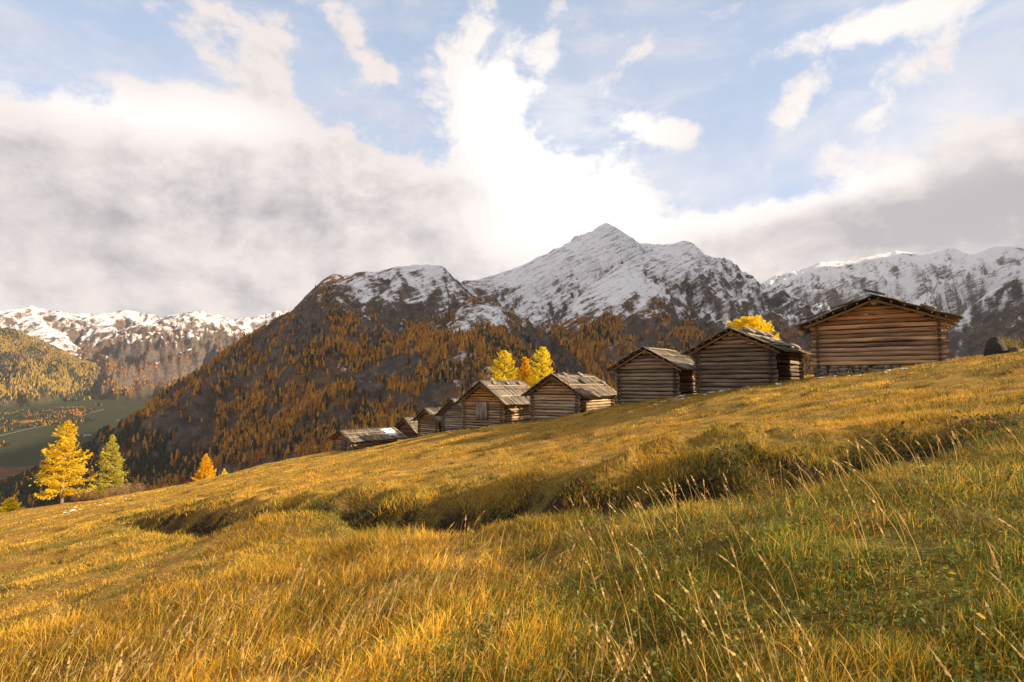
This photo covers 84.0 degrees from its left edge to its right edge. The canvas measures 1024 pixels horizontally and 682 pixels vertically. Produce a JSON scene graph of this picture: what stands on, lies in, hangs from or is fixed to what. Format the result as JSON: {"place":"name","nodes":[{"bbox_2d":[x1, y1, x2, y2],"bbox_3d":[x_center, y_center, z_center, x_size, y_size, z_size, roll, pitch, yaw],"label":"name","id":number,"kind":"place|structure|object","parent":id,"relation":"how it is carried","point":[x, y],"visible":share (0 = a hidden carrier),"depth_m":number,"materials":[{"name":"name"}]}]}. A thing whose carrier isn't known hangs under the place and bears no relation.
{"place":"outdoors","nodes":[
{"label":"outdoors","id":0,"kind":"place"},
{"bbox_2d":[0,346,1023,681],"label":"meadow ground","id":1,"kind":"structure","parent":0,"point":[538,498],"depth_m":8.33,"materials":[{"name":"yellow plant"}]},
{"bbox_2d":[0,497,25,512],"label":"larch tree","id":2,"kind":"object","parent":1,"relation":"on","point":[12,504],"visible":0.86,"depth_m":60.64,"materials":[{"name":"yellow plant"}]},
{"bbox_2d":[29,420,97,503],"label":"larch tree","id":3,"kind":"object","parent":1,"relation":"on","point":[64,469],"visible":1,"depth_m":58.93,"materials":[{"name":"yellow plant"}]},
{"bbox_2d":[70,486,96,501],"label":"shrub","id":4,"kind":"object","parent":1,"relation":"on","point":[74,496],"visible":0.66,"depth_m":61.60,"materials":[{"name":"brown plant"}]},
{"bbox_2d":[84,491,108,500],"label":"shrub","id":5,"kind":"object","parent":1,"relation":"on","point":[92,496],"visible":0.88,"depth_m":60.75,"materials":[{"name":"brown plant"}]},
{"bbox_2d":[88,435,130,498],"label":"larch tree","id":6,"kind":"object","parent":1,"relation":"on","point":[119,475],"visible":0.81,"depth_m":64.81,"materials":[{"name":"yellow plant"}]},
{"bbox_2d":[103,484,132,497],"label":"shrub","id":7,"kind":"object","parent":1,"relation":"on","point":[111,493],"visible":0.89,"depth_m":62.96,"materials":[{"name":"brown plant"}]},
{"bbox_2d":[122,481,148,493],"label":"shrub","id":8,"kind":"object","parent":1,"relation":"on","point":[135,489],"visible":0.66,"depth_m":64.68,"materials":[{"name":"brown plant"}]},
{"bbox_2d":[191,454,216,481],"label":"larch tree","id":9,"kind":"object","parent":1,"relation":"on","point":[204,470],"visible":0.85,"depth_m":70.75,"materials":[{"name":"orange plant"}]},
{"bbox_2d":[327,426,407,450],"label":"hay hut","id":10,"kind":"object","parent":1,"relation":"on","point":[347,439],"visible":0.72,"depth_m":54.77,"materials":[{"name":"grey wood"}]},
{"bbox_2d":[381,428,397,434],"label":"roof snow","id":11,"kind":"structure","parent":10,"relation":"on","point":[388,431],"depth_m":56.74,"materials":[{"name":"white snow"}]},
{"bbox_2d":[394,417,417,439],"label":"hay hut","id":12,"kind":"object","parent":1,"relation":"on","point":[405,426],"visible":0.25,"depth_m":60.15,"materials":[{"name":"brown wood"}]},
{"bbox_2d":[410,407,441,436],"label":"hay hut","id":13,"kind":"object","parent":1,"relation":"on","point":[428,422],"visible":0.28,"depth_m":52.73,"materials":[{"name":"brown wood"}]},
{"bbox_2d":[433,398,462,431],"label":"hay hut","id":14,"kind":"object","parent":1,"relation":"on","point":[449,411],"visible":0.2,"depth_m":49.10,"materials":[{"name":"brown wood"}]},
{"bbox_2d":[63,368,906,512],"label":"snow remnants","id":15,"kind":"object","parent":1,"relation":"on","point":[628,412],"visible":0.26,"depth_m":27.41,"materials":[{"name":"white snow"}]},
{"bbox_2d":[453,380,531,429],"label":"hay hut","id":16,"kind":"object","parent":1,"relation":"on","point":[486,403],"visible":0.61,"depth_m":44.33,"materials":[{"name":"brown wood"}]},
{"bbox_2d":[489,350,521,380],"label":"larch tree","id":17,"kind":"object","parent":1,"relation":"on","point":[505,357],"visible":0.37,"depth_m":65.67,"materials":[{"name":"yellow plant"}]},
{"bbox_2d":[0,423,1023,681],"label":"tall grass stalks","id":18,"kind":"object","parent":1,"relation":"on","point":[342,631],"depth_m":4.16,"materials":[{"name":"yellow plant"}]},
{"bbox_2d":[2,398,1023,681],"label":"meadow herbs","id":19,"kind":"object","parent":1,"relation":"on","point":[854,610],"visible":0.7,"depth_m":3.46,"materials":[{"name":"green plant"}]},
{"bbox_2d":[518,357,533,387],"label":"larch tree","id":20,"kind":"object","parent":1,"relation":"on","point":[525,365],"visible":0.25,"depth_m":67.72,"materials":[{"name":"orange plant"}]},
{"bbox_2d":[524,346,554,386],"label":"larch tree","id":21,"kind":"object","parent":1,"relation":"on","point":[542,369],"visible":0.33,"depth_m":65.59,"materials":[{"name":"yellow plant"}]},
{"bbox_2d":[520,373,616,421],"bbox_3d":[4.284,4.185,39.862,5.059,3.857,6.201,-3,-5,35],"label":"hay hut","id":22,"kind":"object","parent":1,"relation":"on","point":[553,395],"visible":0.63,"depth_m":38.14,"materials":[{"name":"brown wood"}]},
{"bbox_2d":[605,346,696,405],"bbox_3d":[8.901,2.285,33.939,4.926,3.769,5.400,-3,-5,36],"label":"hay hut","id":23,"kind":"object","parent":1,"relation":"on","point":[643,373],"visible":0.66,"depth_m":32.35,"materials":[{"name":"brown wood"}]},
{"bbox_2d":[680,327,810,393],"bbox_3d":[12.435,1.321,29.724,5.165,3.769,6.114,-4,-5,40],"label":"hay hut","id":24,"kind":"object","parent":1,"relation":"on","point":[727,358],"visible":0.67,"depth_m":27.97,"materials":[{"name":"brown wood"}]},
{"bbox_2d":[741,326,755,333],"bbox_3d":[11.961,-0.558,28.840,0.781,0.225,0.550,30,16,37],"label":"roof stone","id":25,"kind":"object","parent":24,"relation":"on","point":[749,330],"visible":0.95,"depth_m":28.65,"materials":[{"name":"grey stone"}]},
{"bbox_2d":[751,328,766,335],"bbox_3d":[12.964,-0.462,29.952,0.915,0.245,0.586,30,16,37],"label":"roof stone","id":26,"kind":"object","parent":24,"relation":"on","point":[760,332],"visible":0.81,"depth_m":29.71,"materials":[{"name":"grey stone"}]},
{"bbox_2d":[763,331,772,337],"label":"roof stone","id":27,"kind":"object","parent":24,"relation":"on","point":[769,335],"visible":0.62,"depth_m":30.79,"materials":[{"name":"grey stone"}]},
{"bbox_2d":[760,336,780,344],"bbox_3d":[12.601,-0.027,27.709,1.069,0.132,0.739,30,16,37],"label":"roof stone","id":28,"kind":"object","parent":24,"relation":"on","point":[769,340],"visible":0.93,"depth_m":27.47,"materials":[{"name":"grey stone"}]},
{"bbox_2d":[776,340,791,347],"bbox_3d":[13.674,0.139,28.668,0.832,0.148,0.660,30,16,37],"label":"roof stone","id":29,"kind":"object","parent":24,"relation":"on","point":[781,342],"visible":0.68,"depth_m":28.43,"materials":[{"name":"grey stone"}]},
{"bbox_2d":[789,343,800,349],"bbox_3d":[14.730,0.278,29.600,0.538,0.213,0.477,30,16,37],"label":"roof stone","id":30,"kind":"object","parent":24,"relation":"on","point":[795,346],"visible":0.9,"depth_m":29.45,"materials":[{"name":"grey stone"}]},
{"bbox_2d":[727,314,780,343],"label":"yellow tree","id":31,"kind":"object","parent":1,"relation":"on","point":[753,320],"visible":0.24,"depth_m":41.65,"materials":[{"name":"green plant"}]},
{"bbox_2d":[796,294,964,377],"bbox_3d":[16.192,0.163,25.364,5.929,3.913,5.754,-3,-5,32],"label":"hay hut","id":32,"kind":"object","parent":1,"relation":"on","point":[853,339],"visible":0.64,"depth_m":23.41,"materials":[{"name":"brown wood"}]},
{"bbox_2d":[800,310,827,320],"bbox_3d":[12.901,-1.086,24.335,1.069,0.379,0.279,-3,-5,32],"label":"loose board","id":33,"kind":"object","parent":32,"relation":"on","point":[813,315],"visible":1,"depth_m":24.25,"materials":[{"name":"grey wood"}]},
{"bbox_2d":[831,299,853,308],"bbox_3d":[13.868,-1.540,23.873,0.873,0.331,0.260,-3,-5,32],"label":"loose board","id":34,"kind":"object","parent":32,"relation":"on","point":[842,304],"visible":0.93,"depth_m":23.79,"materials":[{"name":"grey wood"}]},
{"bbox_2d":[864,289,885,295],"bbox_3d":[14.852,-1.998,23.293,0.735,0.309,0.257,-3,-5,32],"label":"loose board","id":35,"kind":"object","parent":32,"relation":"on","point":[875,292],"visible":1,"depth_m":23.22,"materials":[{"name":"grey wood"}]},
{"bbox_2d":[920,304,935,309],"bbox_3d":[16.345,-1.348,22.341,0.575,0.141,0.413,22,8,31],"label":"roof stone","id":36,"kind":"object","parent":32,"relation":"on","point":[929,306],"visible":0.9,"depth_m":22.20,"materials":[{"name":"grey stone"}]},
{"bbox_2d":[983,337,1007,355],"bbox_3d":[16.216,0.294,19.052,0.628,0.883,0.669,0,-4,0],"label":"boulder","id":37,"kind":"object","parent":1,"relation":"on","point":[995,345],"visible":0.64,"depth_m":18.91,"materials":[{"name":"stone"}]},
{"bbox_2d":[1000,333,1023,348],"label":"shrub","id":38,"kind":"object","parent":1,"relation":"on","point":[1008,345],"visible":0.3,"depth_m":20.87,"materials":[{"name":"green plant"}]},
{"bbox_2d":[1008,347,1020,352],"bbox_3d":[16.469,0.311,18.623,0.409,0.218,0.306,2,-5,-30],"label":"boulder","id":39,"kind":"object","parent":1,"relation":"on","point":[1012,349],"visible":0.57,"depth_m":18.52,"materials":[{"name":"stone"}]},
{"bbox_2d":[0,223,1023,505],"bbox_3d":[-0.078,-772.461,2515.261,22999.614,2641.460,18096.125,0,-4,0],"label":"mountain terrain","id":40,"kind":"structure","parent":0,"point":[602,269],"depth_m":2376.77,"materials":[{"name":"stone"}]},
{"bbox_2d":[250,455,254,464],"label":"mountain larch","id":41,"kind":"object","parent":40,"relation":"on","point":[252,461],"visible":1,"depth_m":1284.08,"materials":[{"name":"brown plant"}]},
{"bbox_2d":[276,446,280,456],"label":"stone pine","id":42,"kind":"object","parent":40,"relation":"on","point":[278,453],"visible":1,"depth_m":1286.98,"materials":[{"name":"green plant"}]},
{"bbox_2d":[0,280,1023,511],"bbox_3d":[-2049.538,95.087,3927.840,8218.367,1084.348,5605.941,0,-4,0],"label":"mountain forest","id":43,"kind":"object","parent":40,"relation":"on","point":[496,339],"visible":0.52,"depth_m":1704.88,"materials":[{"name":"brown plant"}]},
{"bbox_2d":[0,0,1023,319],"label":"sky","id":44,"kind":"structure","parent":0,"point":[229,159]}
]}

